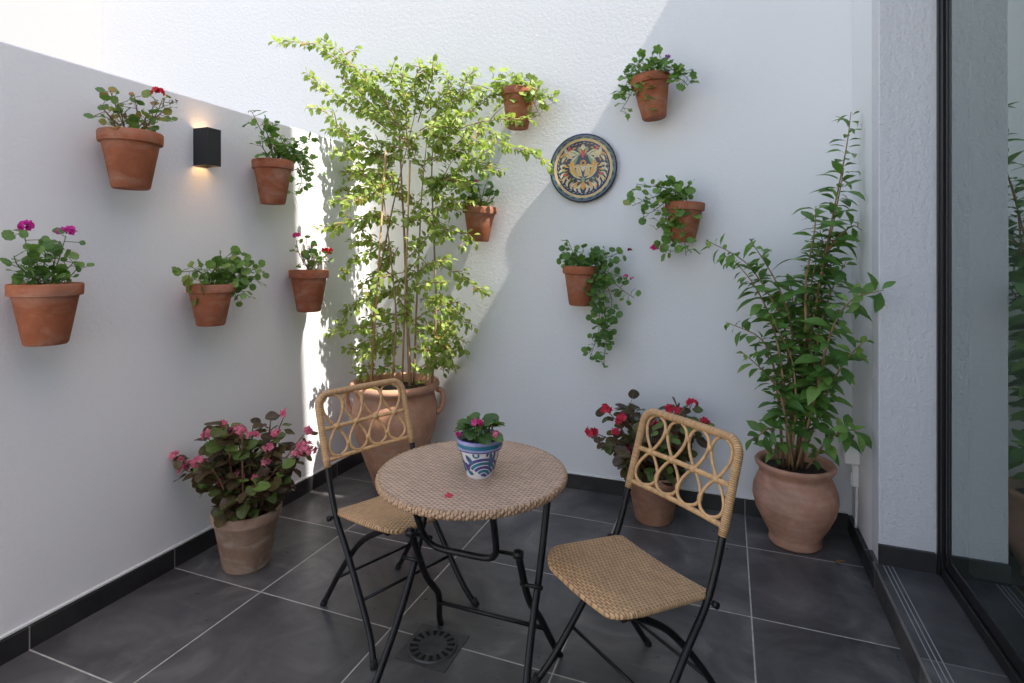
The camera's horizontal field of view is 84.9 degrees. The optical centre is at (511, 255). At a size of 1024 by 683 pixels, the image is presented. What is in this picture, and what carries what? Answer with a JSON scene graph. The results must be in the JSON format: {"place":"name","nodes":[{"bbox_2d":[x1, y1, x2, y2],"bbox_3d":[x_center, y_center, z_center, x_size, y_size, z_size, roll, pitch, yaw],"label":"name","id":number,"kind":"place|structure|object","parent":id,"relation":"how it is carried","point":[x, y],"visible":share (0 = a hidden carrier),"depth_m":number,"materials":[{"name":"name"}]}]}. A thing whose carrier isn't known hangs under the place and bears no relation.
{"place":"outdoors","nodes":[
{"label":"outdoors","id":0,"kind":"place"},
{"bbox_2d":[0,461,914,682],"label":"floor","id":1,"kind":"structure","parent":0,"point":[780,615],"depth_m":2.18,"materials":[{"name":"grey tile"}]},
{"bbox_2d":[0,41,369,665],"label":"garden wall","id":2,"kind":"structure","parent":1,"relation":"on","point":[123,392],"depth_m":2.36,"materials":[{"name":"white paint"}]},
{"bbox_2d":[0,219,94,346],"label":"hanging flower pot","id":3,"kind":"object","parent":2,"relation":"attached to","point":[44,312],"visible":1,"depth_m":1.89,"materials":[{"name":"ceramic"}]},
{"bbox_2d":[83,86,177,190],"bbox_3d":[-1.502,-0.487,2.227,0.337,0.442,0.221,0,0,-41],"label":"hanging flower pot","id":4,"kind":"object","parent":2,"relation":"attached to","point":[130,152],"visible":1,"depth_m":2.16,"materials":[{"name":"ceramic"}]},
{"bbox_2d":[193,127,220,167],"bbox_3d":[-1.432,-0.508,2.632,0.091,0.173,0.074,0,0,21],"label":"wall lamp","id":5,"kind":"object","parent":2,"relation":"attached to","point":[206,147],"visible":1,"depth_m":2.60,"materials":[{"name":"black metal"}]},
{"bbox_2d":[171,246,268,326],"bbox_3d":[-1.359,0.134,2.620,0.211,0.368,0.541,0,0,21],"label":"hanging flower pot","id":6,"kind":"object","parent":2,"relation":"attached to","point":[210,302],"visible":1,"depth_m":2.54,"materials":[{"name":"ceramic"}]},
{"bbox_2d":[242,110,326,204],"bbox_3d":[-1.215,-0.495,2.972,0.224,0.450,0.513,0,0,21],"label":"hanging flower pot","id":7,"kind":"object","parent":2,"relation":"attached to","point":[274,176],"visible":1,"depth_m":2.86,"materials":[{"name":"ceramic"}]},
{"bbox_2d":[288,232,333,311],"bbox_3d":[-1.142,0.091,3.174,0.218,0.444,0.352,0,0,21],"label":"hanging flower pot","id":8,"kind":"object","parent":2,"relation":"attached to","point":[308,284],"visible":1,"depth_m":3.10,"materials":[{"name":"ceramic"}]},
{"bbox_2d":[168,408,317,574],"bbox_3d":[-1.206,1.038,2.513,0.523,0.725,0.496,0,0,45],"label":"potted begonia","id":9,"kind":"object","parent":1,"relation":"on","point":[248,489],"visible":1,"depth_m":2.47,"materials":[{"name":"plant"}]},
{"bbox_2d":[315,378,478,670],"bbox_3d":[-0.478,0.977,2.232,0.498,0.861,0.502,0,0,43],"label":"folding chair","id":10,"kind":"object","parent":1,"relation":"on","point":[379,515],"visible":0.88,"depth_m":2.21,"materials":[{"name":"beige wicker"}]},
{"bbox_2d":[268,33,553,491],"bbox_3d":[-0.730,-0.048,3.409,1.996,2.895,0.645,0,0,21],"label":"potted shrub","id":11,"kind":"object","parent":1,"relation":"on","point":[421,386],"visible":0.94,"depth_m":3.35,"materials":[{"name":"green plant"}]},
{"bbox_2d":[394,623,469,672],"bbox_3d":[-0.283,1.395,2.005,0.196,0.008,0.196,0,0,21],"label":"floor drain","id":12,"kind":"object","parent":1,"relation":"on","point":[435,648],"visible":1,"depth_m":1.99,"materials":[{"name":"metal"}]},
{"bbox_2d":[372,440,567,682],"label":"bistro table","id":13,"kind":"object","parent":1,"relation":"on","point":[419,483],"visible":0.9,"depth_m":1.74,"materials":[{"name":"wicker"}]},
{"bbox_2d":[454,412,504,478],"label":"painted flower pot","id":14,"kind":"object","parent":13,"relation":"on","point":[479,446],"visible":1,"depth_m":1.72,"materials":[{"name":"white ceramic"}]},
{"bbox_2d":[530,408,743,682],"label":"folding chair","id":15,"kind":"object","parent":1,"relation":"on","point":[615,575],"visible":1,"depth_m":1.71,"materials":[{"name":"beige wicker"}]},
{"bbox_2d":[585,389,714,526],"bbox_3d":[0.755,1.066,2.966,0.524,0.668,0.604,0,0,44],"label":"potted begonia","id":16,"kind":"object","parent":1,"relation":"on","point":[652,509],"visible":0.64,"depth_m":2.90,"materials":[{"name":"plant"}]},
{"bbox_2d":[701,111,896,553],"bbox_3d":[1.373,0.358,2.656,0.531,2.084,0.851,0,0,-41],"label":"potted plant","id":17,"kind":"object","parent":1,"relation":"on","point":[796,496],"visible":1,"depth_m":2.63,"materials":[{"name":"green plant"}]},
{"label":"ground","id":18,"kind":"structure","parent":0,"visible":0},
{"bbox_2d":[0,0,101,70],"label":"neighbour wall","id":19,"kind":"structure","parent":18,"relation":"on","point":[69,30],"depth_m":4.59,"materials":[{"name":"white paint"}]},
{"bbox_2d":[102,0,851,530],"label":"back wall","id":20,"kind":"structure","parent":18,"relation":"on","point":[744,132],"depth_m":3.34,"materials":[{"name":"white paint"}]},
{"bbox_2d":[460,174,498,241],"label":"hanging flower pot","id":21,"kind":"object","parent":20,"relation":"attached to","point":[479,219],"visible":0.77,"depth_m":3.41,"materials":[{"name":"ceramic"}]},
{"bbox_2d":[489,66,559,130],"bbox_3d":[0.086,-0.957,3.359,0.446,0.378,0.233,0,0,21],"label":"hanging flower pot","id":22,"kind":"object","parent":20,"relation":"attached to","point":[517,96],"visible":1,"depth_m":3.31,"materials":[{"name":"ceramic"}]},
{"bbox_2d":[550,133,616,202],"bbox_3d":[0.427,-0.523,3.348,0.410,0.410,0.044,0,0,21],"label":"wall plate","id":23,"kind":"object","parent":20,"relation":"attached to","point":[584,167],"depth_m":3.34,"materials":[{"name":"multicoloured ceramic"}]},
{"bbox_2d":[556,240,640,367],"bbox_3d":[0.484,0.266,3.159,0.464,0.720,0.227,0,0,42],"label":"hanging flower pot","id":24,"kind":"object","parent":20,"relation":"attached to","point":[585,279],"visible":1,"depth_m":3.15,"materials":[{"name":"ceramic"}]},
{"bbox_2d":[611,44,699,121],"bbox_3d":[0.779,-0.943,3.071,0.453,0.387,0.243,0,0,45],"label":"hanging flower pot","id":25,"kind":"object","parent":20,"relation":"attached to","point":[649,88],"visible":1,"depth_m":3.03,"materials":[{"name":"ceramic"}]},
{"bbox_2d":[623,175,704,260],"bbox_3d":[0.825,-0.203,3.018,0.438,0.470,0.241,0,0,-3],"label":"hanging flower pot","id":26,"kind":"object","parent":20,"relation":"attached to","point":[683,219],"visible":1,"depth_m":2.99,"materials":[{"name":"ceramic"}]},
{"bbox_2d":[848,0,936,587],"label":"wall","id":27,"kind":"structure","parent":18,"relation":"on","point":[894,104],"depth_m":2.32,"materials":[{"name":"white paint"}]},
{"bbox_2d":[840,442,859,527],"bbox_3d":[1.649,1.115,2.729,0.067,0.400,0.110,0,0,21],"label":"junction box","id":28,"kind":"object","parent":27,"relation":"attached to","point":[851,455],"visible":0.92,"depth_m":2.70,"materials":[{"name":"white plastic"}]},
{"bbox_2d":[937,0,1023,682],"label":"sliding door","id":29,"kind":"structure","parent":27,"relation":"attached to","point":[980,307],"depth_m":1.90,"materials":[{"name":"metal"}]},
{"bbox_2d":[868,549,1010,682],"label":"step","id":30,"kind":"object","parent":18,"relation":"on","point":[939,639],"visible":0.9,"depth_m":1.94,"materials":[{"name":"tile"}]}
]}

